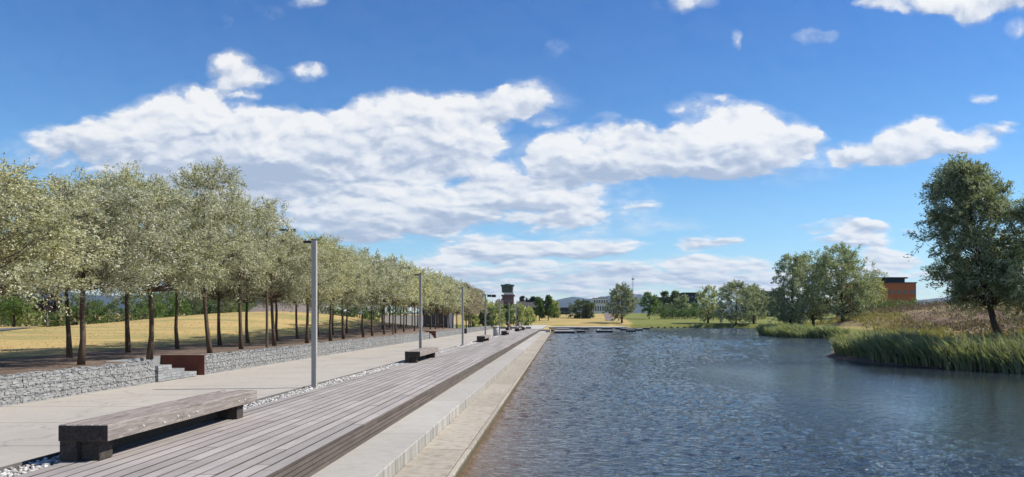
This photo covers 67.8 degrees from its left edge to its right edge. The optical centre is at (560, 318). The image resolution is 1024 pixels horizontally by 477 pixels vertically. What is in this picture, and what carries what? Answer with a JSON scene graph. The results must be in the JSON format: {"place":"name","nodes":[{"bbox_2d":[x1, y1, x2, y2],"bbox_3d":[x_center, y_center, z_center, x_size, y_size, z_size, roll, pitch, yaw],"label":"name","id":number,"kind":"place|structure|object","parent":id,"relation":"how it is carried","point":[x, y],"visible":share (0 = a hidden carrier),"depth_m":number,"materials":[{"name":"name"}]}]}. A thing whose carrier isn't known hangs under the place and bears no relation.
{"place":"outdoors","nodes":[
{"label":"outdoors","id":0,"kind":"place"},
{"bbox_2d":[19,289,361,313],"bbox_3d":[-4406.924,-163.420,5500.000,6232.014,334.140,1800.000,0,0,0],"label":"hills","id":1,"kind":"structure","parent":0,"point":[104,299],"depth_m":5037.06,"materials":[{"name":"plant"}]},
{"bbox_2d":[0,329,514,466],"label":"path","id":2,"kind":"structure","parent":0,"point":[28,430],"depth_m":17.25,"materials":[{"name":"concrete"}]},
{"bbox_2d":[0,334,500,470],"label":"steel edging","id":3,"kind":"object","parent":2,"relation":"attached to","point":[23,463],"visible":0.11,"depth_m":9.26,"materials":[{"name":"metal"}]},
{"bbox_2d":[244,300,328,313],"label":"hill","id":4,"kind":"structure","parent":0,"point":[261,308],"depth_m":247.37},
{"bbox_2d":[0,303,1023,374],"bbox_3d":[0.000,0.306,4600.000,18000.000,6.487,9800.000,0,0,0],"label":"ground","id":5,"kind":"structure","parent":0,"point":[31,358],"depth_m":46.55,"materials":[{"name":"plant"}]},
{"bbox_2d":[0,288,41,326],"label":"maple tree","id":6,"kind":"object","parent":5,"relation":"on","point":[22,308],"visible":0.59,"depth_m":65.85,"materials":[{"name":"green plant"}]},
{"bbox_2d":[8,303,43,326],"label":"shrub","id":7,"kind":"object","parent":5,"relation":"on","point":[24,321],"visible":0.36,"depth_m":70.26,"materials":[{"name":"green plant"}]},
{"bbox_2d":[0,175,78,299],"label":"silver leaved tree","id":8,"kind":"object","parent":5,"relation":"on","point":[26,238],"visible":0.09,"depth_m":17.86,"materials":[{"name":"green plant"}]},
{"bbox_2d":[26,286,64,325],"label":"purple tree","id":9,"kind":"object","parent":5,"relation":"on","point":[48,305],"visible":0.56,"depth_m":63.96,"materials":[{"name":"grey plant"}]},
{"bbox_2d":[35,300,78,326],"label":"shrub","id":10,"kind":"object","parent":5,"relation":"on","point":[54,319],"visible":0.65,"depth_m":71.37,"materials":[{"name":"green plant"}]},
{"bbox_2d":[0,152,131,321],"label":"silver leaved tree","id":11,"kind":"object","parent":5,"relation":"on","point":[9,283],"visible":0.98,"depth_m":15.35,"materials":[{"name":"green plant"}]},
{"bbox_2d":[0,361,154,406],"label":"gabion wall","id":12,"kind":"structure","parent":5,"relation":"on","point":[22,388],"depth_m":16.33,"materials":[{"name":"stone"}]},
{"bbox_2d":[62,293,92,324],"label":"shrub","id":13,"kind":"object","parent":5,"relation":"on","point":[73,298],"visible":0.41,"depth_m":72.27,"materials":[{"name":"green plant"}]},
{"bbox_2d":[3,174,168,357],"bbox_3d":[-14.342,-1.468,21.712,5.567,5.258,4.483,0,0,-3],"label":"silver leaved tree","id":14,"kind":"object","parent":5,"relation":"on","point":[69,352],"visible":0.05,"depth_m":21.58,"materials":[{"name":"green plant"}]},
{"bbox_2d":[85,299,111,323],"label":"shrub","id":15,"kind":"object","parent":5,"relation":"on","point":[98,312],"visible":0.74,"depth_m":71.86,"materials":[{"name":"green plant"}]},
{"bbox_2d":[0,173,203,364],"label":"silver leaved tree","id":16,"kind":"object","parent":5,"relation":"on","point":[105,217],"visible":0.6,"depth_m":18.18,"materials":[{"name":"green plant"}]},
{"bbox_2d":[102,297,142,322],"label":"shrub","id":17,"kind":"object","parent":5,"relation":"on","point":[121,318],"visible":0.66,"depth_m":72.12,"materials":[{"name":"green plant"}]},
{"bbox_2d":[28,160,220,352],"bbox_3d":[-14.237,-1.953,24.894,5.971,6.214,5.896,0,0,-27],"label":"silver leaved tree","id":18,"kind":"object","parent":5,"relation":"on","point":[91,180],"visible":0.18,"depth_m":24.38,"materials":[{"name":"green plant"}]},
{"bbox_2d":[103,356,160,364],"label":"retaining wall","id":19,"kind":"structure","parent":5,"relation":"on","point":[156,360],"depth_m":21.23,"materials":[{"name":"stone"}]},
{"bbox_2d":[118,289,146,320],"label":"shrub","id":20,"kind":"object","parent":5,"relation":"on","point":[134,309],"visible":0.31,"depth_m":74.90,"materials":[{"name":"green plant"}]},
{"bbox_2d":[129,293,160,319],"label":"shrub","id":21,"kind":"object","parent":5,"relation":"on","point":[143,316],"visible":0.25,"depth_m":79.22,"materials":[{"name":"green plant"}]},
{"bbox_2d":[32,177,263,359],"bbox_3d":[-11.440,-1.374,21.373,5.887,5.061,4.712,0,0,-21],"label":"silver leaved tree","id":22,"kind":"object","parent":5,"relation":"on","point":[198,271],"visible":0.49,"depth_m":21.08,"materials":[{"name":"green plant"}]},
{"bbox_2d":[133,295,167,319],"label":"shrub","id":23,"kind":"object","parent":5,"relation":"on","point":[159,305],"visible":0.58,"depth_m":71.98,"materials":[{"name":"green plant"}]},
{"bbox_2d":[145,291,174,317],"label":"shrub","id":24,"kind":"object","parent":5,"relation":"on","point":[168,297],"visible":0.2,"depth_m":77.17,"materials":[{"name":"green plant"}]},
{"bbox_2d":[156,295,192,317],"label":"shrub","id":25,"kind":"object","parent":5,"relation":"on","point":[172,313],"visible":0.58,"depth_m":68.98,"materials":[{"name":"green plant"}]},
{"bbox_2d":[154,365,196,381],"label":"granite steps","id":26,"kind":"structure","parent":5,"relation":"on","point":[165,372],"depth_m":20.30,"materials":[{"name":"stone"}]},
{"bbox_2d":[137,194,226,348],"bbox_3d":[-14.112,-1.908,27.490,5.005,6.131,4.691,0,0,-7],"label":"silver leaved tree","id":27,"kind":"object","parent":5,"relation":"on","point":[176,338],"visible":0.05,"depth_m":27.73,"materials":[{"name":"green plant"}]},
{"bbox_2d":[0,311,397,352],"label":"lawn grass","id":28,"kind":"structure","parent":5,"relation":"on","point":[156,329],"depth_m":44.47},
{"bbox_2d":[128,155,281,352],"bbox_3d":[-11.371,-2.004,24.453,4.609,6.330,5.191,0,0,-16],"label":"silver leaved tree","id":29,"kind":"object","parent":5,"relation":"on","point":[197,180],"visible":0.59,"depth_m":24.11,"materials":[{"name":"green plant"}]},
{"bbox_2d":[202,294,237,313],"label":"shrub","id":30,"kind":"object","parent":5,"relation":"on","point":[222,309],"visible":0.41,"depth_m":68.03,"materials":[{"name":"green plant"}]},
{"bbox_2d":[162,235,280,344],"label":"silver leaved tree","id":31,"kind":"object","parent":5,"relation":"on","point":[219,299],"visible":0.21,"depth_m":31.14,"materials":[{"name":"green plant"}]},
{"bbox_2d":[179,192,307,348],"bbox_3d":[-11.702,-1.782,27.908,4.740,5.872,4.913,0,0,10],"label":"silver leaved tree","id":32,"kind":"object","parent":5,"relation":"on","point":[240,279],"visible":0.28,"depth_m":27.63,"materials":[{"name":"green plant"}]},
{"bbox_2d":[201,243,299,342],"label":"silver leaved tree","id":33,"kind":"object","parent":5,"relation":"on","point":[247,340],"visible":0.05,"depth_m":34.03,"materials":[{"name":"green plant"}]},
{"bbox_2d":[13,329,539,476],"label":"deck","id":34,"kind":"structure","parent":5,"relation":"on","point":[309,433],"depth_m":11.29,"materials":[{"name":"wood"}]},
{"bbox_2d":[58,390,256,460],"bbox_3d":[-5.481,1.434,10.868,0.573,0.426,4.297,0,0,0],"label":"timber bench","id":35,"kind":"object","parent":34,"relation":"on","point":[100,437],"visible":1,"depth_m":9.75,"materials":[{"name":"wood"}]},
{"bbox_2d":[405,347,438,362],"bbox_3d":[-5.476,1.434,30.249,0.573,0.426,4.297,0,0,0],"label":"timber bench","id":36,"kind":"object","parent":34,"relation":"on","point":[414,356],"visible":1,"depth_m":28.83,"materials":[{"name":"wood"}]},
{"bbox_2d":[250,241,310,340],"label":"silver leaved tree","id":37,"kind":"object","parent":5,"relation":"on","point":[276,318],"visible":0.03,"depth_m":37.15,"materials":[{"name":"green plant"}]},
{"bbox_2d":[266,229,295,347],"bbox_3d":[-10.470,-1.105,28.400,1.120,4.550,0.120,0,0,0],"label":"tall lamp post","id":38,"kind":"object","parent":5,"relation":"on","point":[267,292],"visible":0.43,"depth_m":28.36,"materials":[{"name":"grey metal"}]},
{"bbox_2d":[222,221,343,345],"bbox_3d":[-12.051,-1.456,31.005,5.998,5.234,4.830,0,0,-3],"label":"silver leaved tree","id":39,"kind":"object","parent":5,"relation":"on","point":[292,280],"visible":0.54,"depth_m":30.68,"materials":[{"name":"green plant"}]},
{"bbox_2d":[278,246,337,338],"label":"silver leaved tree","id":40,"kind":"object","parent":5,"relation":"on","point":[296,329],"visible":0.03,"depth_m":40.43,"materials":[{"name":"green plant"}]},
{"bbox_2d":[201,332,429,374],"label":"gabion wall","id":41,"kind":"structure","parent":5,"relation":"on","point":[224,361],"depth_m":29.43,"materials":[{"name":"stone"}]},
{"bbox_2d":[160,355,204,374],"bbox_3d":[-11.080,1.412,22.265,1.280,0.676,0.050,0,0,0],"label":"rusty panel","id":42,"kind":"object","parent":41,"relation":"attached to","point":[196,363],"visible":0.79,"depth_m":22.26,"materials":[{"name":"metal"}]},
{"bbox_2d":[255,231,376,342],"bbox_3d":[-11.324,-1.361,34.150,5.750,5.029,5.824,0,0,32],"label":"silver leaved tree","id":43,"kind":"object","parent":5,"relation":"on","point":[322,242],"visible":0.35,"depth_m":34.03,"materials":[{"name":"green plant"}]},
{"bbox_2d":[275,234,377,340],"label":"silver leaved tree","id":44,"kind":"object","parent":5,"relation":"on","point":[355,290],"visible":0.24,"depth_m":36.90,"materials":[{"name":"green plant"}]},
{"bbox_2d":[318,245,399,338],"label":"silver leaved tree","id":45,"kind":"object","parent":5,"relation":"on","point":[379,280],"visible":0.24,"depth_m":40.32,"materials":[{"name":"green plant"}]},
{"bbox_2d":[354,304,383,320],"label":"shrub","id":46,"kind":"object","parent":5,"relation":"on","point":[376,313],"visible":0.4,"depth_m":105.66,"materials":[{"name":"green plant"}]},
{"bbox_2d":[325,247,413,335],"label":"silver leaved tree","id":47,"kind":"object","parent":5,"relation":"on","point":[393,260],"visible":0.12,"depth_m":46.56,"materials":[{"name":"green plant"}]},
{"bbox_2d":[331,247,408,336],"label":"silver leaved tree","id":48,"kind":"object","parent":5,"relation":"on","point":[393,279],"visible":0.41,"depth_m":43.58,"materials":[{"name":"green plant"}]},
{"bbox_2d":[350,253,418,333],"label":"silver leaved tree","id":49,"kind":"object","parent":5,"relation":"on","point":[409,281],"visible":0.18,"depth_m":49.77,"materials":[{"name":"green plant"}]},
{"bbox_2d":[381,315,422,325],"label":"concrete wall","id":50,"kind":"structure","parent":5,"relation":"on","point":[409,319],"depth_m":97.93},
{"bbox_2d":[381,253,428,332],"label":"silver leaved tree","id":51,"kind":"object","parent":5,"relation":"on","point":[414,289],"visible":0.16,"depth_m":52.90,"materials":[{"name":"green plant"}]},
{"bbox_2d":[376,263,437,331],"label":"silver leaved tree","id":52,"kind":"object","parent":5,"relation":"on","point":[424,290],"visible":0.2,"depth_m":55.83,"materials":[{"name":"green plant"}]},
{"bbox_2d":[398,266,445,330],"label":"silver leaved tree","id":53,"kind":"object","parent":5,"relation":"on","point":[437,284],"visible":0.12,"depth_m":59.39,"materials":[{"name":"green plant"}]},
{"bbox_2d":[310,331,545,476],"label":"step","id":54,"kind":"object","parent":5,"relation":"on","point":[394,449],"visible":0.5,"depth_m":13.32,"materials":[{"name":"concrete"}]},
{"bbox_2d":[406,267,453,307],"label":"silver leaved tree","id":55,"kind":"object","parent":5,"relation":"on","point":[439,295],"visible":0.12,"depth_m":62.55,"materials":[{"name":"green plant"}]},
{"bbox_2d":[404,270,457,328],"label":"silver leaved tree","id":56,"kind":"object","parent":5,"relation":"on","point":[441,298],"visible":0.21,"depth_m":66.01,"materials":[{"name":"green plant"}]},
{"bbox_2d":[422,310,451,327],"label":"slate pavilion","id":57,"kind":"structure","parent":5,"relation":"on","point":[426,320],"depth_m":106.00,"materials":[{"name":"grey stone"}]},
{"bbox_2d":[425,270,464,328],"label":"silver leaved tree","id":58,"kind":"object","parent":5,"relation":"on","point":[451,295],"visible":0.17,"depth_m":68.67,"materials":[{"name":"green plant"}]},
{"bbox_2d":[436,277,461,327],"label":"silver leaved tree","id":59,"kind":"object","parent":5,"relation":"on","point":[446,304],"visible":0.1,"depth_m":72.02,"materials":[{"name":"green plant"}]},
{"bbox_2d":[436,275,471,327],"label":"silver leaved tree","id":60,"kind":"object","parent":5,"relation":"on","point":[460,294],"visible":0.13,"depth_m":75.14,"materials":[{"name":"green plant"}]},
{"bbox_2d":[446,276,469,327],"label":"silver leaved tree","id":61,"kind":"object","parent":5,"relation":"on","point":[454,306],"visible":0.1,"depth_m":78.37,"materials":[{"name":"green plant"}]},
{"bbox_2d":[436,281,480,327],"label":"silver leaved tree","id":62,"kind":"object","parent":5,"relation":"on","point":[468,297],"visible":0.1,"depth_m":81.87,"materials":[{"name":"green plant"}]},
{"bbox_2d":[436,326,490,337],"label":"gabion wall","id":63,"kind":"structure","parent":5,"relation":"on","point":[444,333],"depth_m":77.50,"materials":[{"name":"stone"}]},
{"bbox_2d":[452,282,479,314],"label":"silver leaved tree","id":64,"kind":"object","parent":5,"relation":"on","point":[470,310],"visible":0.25,"depth_m":87.86,"materials":[{"name":"green plant"}]},
{"bbox_2d":[455,282,480,327],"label":"silver leaved tree","id":65,"kind":"object","parent":5,"relation":"on","point":[468,302],"visible":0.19,"depth_m":84.67,"materials":[{"name":"green plant"}]},
{"bbox_2d":[394,332,550,476],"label":"step","id":66,"kind":"object","parent":5,"relation":"on","point":[448,450],"visible":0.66,"depth_m":14.60,"materials":[{"name":"concrete"}]},
{"bbox_2d":[464,305,483,326],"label":"background tree","id":67,"kind":"object","parent":5,"relation":"on","point":[476,321],"visible":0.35,"depth_m":127.87,"materials":[{"name":"green plant"}]},
{"bbox_2d":[461,289,487,327],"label":"silver leaved tree","id":68,"kind":"object","parent":5,"relation":"on","point":[477,306],"visible":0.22,"depth_m":90.94,"materials":[{"name":"green plant"}]},
{"bbox_2d":[478,307,496,326],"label":"background tree","id":69,"kind":"object","parent":5,"relation":"on","point":[489,319],"visible":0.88,"depth_m":125.59,"materials":[{"name":"green plant"}]},
{"bbox_2d":[490,300,506,325],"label":"background tree","id":70,"kind":"object","parent":5,"relation":"on","point":[502,317],"visible":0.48,"depth_m":139.36,"materials":[{"name":"green plant"}]},
{"bbox_2d":[501,284,514,306],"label":"control tower","id":71,"kind":"structure","parent":5,"relation":"on","point":[509,294],"depth_m":499.94,"materials":[{"name":"red brick"}]},
{"bbox_2d":[501,304,514,324],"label":"background tree","id":72,"kind":"object","parent":5,"relation":"on","point":[506,314],"visible":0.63,"depth_m":159.26,"materials":[{"name":"green plant"}]},
{"bbox_2d":[510,300,527,325],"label":"background tree","id":73,"kind":"object","parent":5,"relation":"on","point":[518,313],"visible":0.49,"depth_m":163.94,"materials":[{"name":"green plant"}]},
{"bbox_2d":[522,306,536,325],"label":"background tree","id":74,"kind":"object","parent":5,"relation":"on","point":[529,314],"visible":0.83,"depth_m":174.44,"materials":[{"name":"green plant"}]},
{"bbox_2d":[532,296,545,320],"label":"background tree","id":75,"kind":"object","parent":5,"relation":"on","point":[540,308],"visible":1,"depth_m":214.16,"materials":[{"name":"green plant"}]},
{"bbox_2d":[543,294,555,320],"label":"background tree","id":76,"kind":"object","parent":5,"relation":"on","point":[550,309],"visible":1,"depth_m":214.75,"materials":[{"name":"green plant"}]},
{"bbox_2d":[565,299,585,317],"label":"background tree","id":77,"kind":"object","parent":5,"relation":"on","point":[574,309],"visible":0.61,"depth_m":238.96,"materials":[{"name":"green plant"}]},
{"bbox_2d":[548,326,626,328],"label":"pond promenade","id":78,"kind":"structure","parent":5,"relation":"on","point":[589,327],"depth_m":176.00,"materials":[{"name":"concrete"}]},
{"bbox_2d":[580,300,595,318],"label":"background tree","id":79,"kind":"object","parent":5,"relation":"on","point":[589,309],"visible":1,"depth_m":235.20,"materials":[{"name":"green plant"}]},
{"bbox_2d":[593,303,608,313],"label":"white building","id":80,"kind":"structure","parent":5,"relation":"on","point":[599,308],"depth_m":470.00,"materials":[{"name":"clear glass"}]},
{"bbox_2d":[602,282,639,322],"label":"shore tree","id":81,"kind":"object","parent":5,"relation":"on","point":[624,292],"visible":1,"depth_m":195.00,"materials":[{"name":"green plant"}]},
{"bbox_2d":[639,292,661,318],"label":"background tree","id":82,"kind":"object","parent":5,"relation":"on","point":[654,300],"visible":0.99,"depth_m":233.44,"materials":[{"name":"green plant"}]},
{"bbox_2d":[660,291,671,309],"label":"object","id":83,"kind":"object","parent":5,"relation":"on","point":[664,294],"visible":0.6,"depth_m":298.76,"materials":[{"name":"green plant"}]},
{"bbox_2d":[659,307,699,318],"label":"hedge","id":84,"kind":"object","parent":5,"relation":"on","point":[672,313],"visible":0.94,"depth_m":234.09,"materials":[{"name":"green plant"}]},
{"bbox_2d":[672,294,691,316],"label":"background tree","id":85,"kind":"object","parent":5,"relation":"on","point":[682,300],"visible":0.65,"depth_m":258.88,"materials":[{"name":"green plant"}]},
{"bbox_2d":[679,292,697,308],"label":"navy building","id":86,"kind":"structure","parent":5,"relation":"on","point":[691,296],"depth_m":320.00,"materials":[{"name":"blue glass"}]},
{"bbox_2d":[695,285,722,322],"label":"shore tree","id":87,"kind":"object","parent":5,"relation":"on","point":[707,312],"visible":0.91,"depth_m":193.78,"materials":[{"name":"green plant"}]},
{"bbox_2d":[711,279,760,326],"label":"shore tree","id":88,"kind":"object","parent":5,"relation":"on","point":[744,291],"visible":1,"depth_m":186.42,"materials":[{"name":"green plant"}]},
{"bbox_2d":[735,282,772,322],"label":"shore tree","id":89,"kind":"object","parent":5,"relation":"on","point":[762,313],"visible":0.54,"depth_m":190.22,"materials":[{"name":"green plant"}]},
{"bbox_2d":[765,251,817,324],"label":"round tree","id":90,"kind":"object","parent":5,"relation":"on","point":[793,315],"visible":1,"depth_m":103.17,"materials":[{"name":"green plant"}]},
{"bbox_2d":[754,321,849,337],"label":"reeds","id":91,"kind":"object","parent":5,"relation":"on","point":[794,330],"visible":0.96,"depth_m":91.23,"materials":[{"name":"green plant"}]},
{"bbox_2d":[785,248,837,326],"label":"round tree","id":92,"kind":"object","parent":5,"relation":"on","point":[811,317],"visible":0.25,"depth_m":109.30,"materials":[{"name":"green plant"}]},
{"bbox_2d":[797,241,888,323],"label":"round tree","id":93,"kind":"object","parent":5,"relation":"on","point":[849,269],"visible":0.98,"depth_m":103.19,"materials":[{"name":"green plant"}]},
{"bbox_2d":[859,277,887,307],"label":"young tree","id":94,"kind":"object","parent":5,"relation":"on","point":[880,294],"visible":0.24,"depth_m":117.39,"materials":[{"name":"green plant"}]},
{"bbox_2d":[836,277,916,316],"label":"brick building","id":95,"kind":"structure","parent":5,"relation":"on","point":[900,288],"depth_m":220.00,"materials":[{"name":"orange brick"}]},
{"bbox_2d":[864,297,919,309],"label":"hedge","id":96,"kind":"object","parent":5,"relation":"on","point":[891,303],"visible":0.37,"depth_m":149.32,"materials":[{"name":"green plant"}]},
{"bbox_2d":[779,308,1023,347],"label":"grass","id":97,"kind":"structure","parent":5,"relation":"on","point":[875,315],"depth_m":90.61,"materials":[{"name":"plant"}]},
{"bbox_2d":[826,322,1023,372],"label":"reeds","id":98,"kind":"object","parent":5,"relation":"on","point":[1007,357],"visible":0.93,"depth_m":35.36,"materials":[{"name":"green plant"}]},
{"bbox_2d":[832,298,1023,337],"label":"heather","id":99,"kind":"object","parent":5,"relation":"on","point":[969,324],"visible":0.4,"depth_m":74.34,"materials":[{"name":"plant"}]},
{"bbox_2d":[903,151,1023,335],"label":"willow tree","id":100,"kind":"object","parent":5,"relation":"on","point":[962,182],"visible":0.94,"depth_m":39.26,"materials":[{"name":"green plant"}]},
{"bbox_2d":[988,193,1023,329],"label":"willow tree","id":101,"kind":"object","parent":5,"relation":"on","point":[1019,252],"visible":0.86,"depth_m":37.71,"materials":[{"name":"green plant"}]},
{"bbox_2d":[0,0,1023,312],"label":"sky","id":102,"kind":"structure","parent":0,"point":[559,149],"materials":[{"name":"blue"}]},
{"bbox_2d":[401,294,651,313],"bbox_3d":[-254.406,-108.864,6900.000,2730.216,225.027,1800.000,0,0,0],"label":"hills","id":103,"kind":"structure","parent":0,"point":[564,302],"depth_m":6441.27,"materials":[{"name":"plant"}]},
{"bbox_2d":[459,328,1023,476],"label":"water","id":104,"kind":"structure","parent":0,"point":[697,402],"depth_m":18.18,"materials":[{"name":"liquid"}]},
{"bbox_2d":[699,297,951,312],"bbox_3d":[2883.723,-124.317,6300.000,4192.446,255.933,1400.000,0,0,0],"label":"hills","id":105,"kind":"structure","parent":0,"point":[933,299],"depth_m":6027.43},
{"label":"pebble bed","id":106,"kind":"structure","parent":0,"visible":0},
{"bbox_2d":[0,331,514,476],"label":"gravel","id":107,"kind":"structure","parent":106,"relation":"on","point":[12,471],"depth_m":15.54,"materials":[{"name":"gravel"}]},
{"bbox_2d":[303,239,317,388],"bbox_3d":[-5.970,-0.092,18.200,0.360,3.604,0.220,0,0,0],"label":"lamp post","id":108,"kind":"object","parent":106,"relation":"on","point":[313,242],"visible":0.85,"depth_m":18.14,"materials":[{"name":"grey paint"}]},
{"bbox_2d":[414,273,421,347],"bbox_3d":[-5.970,-0.092,32.000,0.360,3.604,0.220,0,0,0],"label":"lamp post","id":109,"kind":"object","parent":106,"relation":"on","point":[420,309],"visible":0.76,"depth_m":31.95,"materials":[{"name":"grey paint"}]},
{"bbox_2d":[462,287,463,345],"bbox_3d":[-5.970,-0.092,45.800,0.360,3.604,0.220,0,0,0],"label":"lamp post","id":110,"kind":"object","parent":106,"relation":"on","point":[463,316],"visible":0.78,"depth_m":45.76,"materials":[{"name":"grey paint"}]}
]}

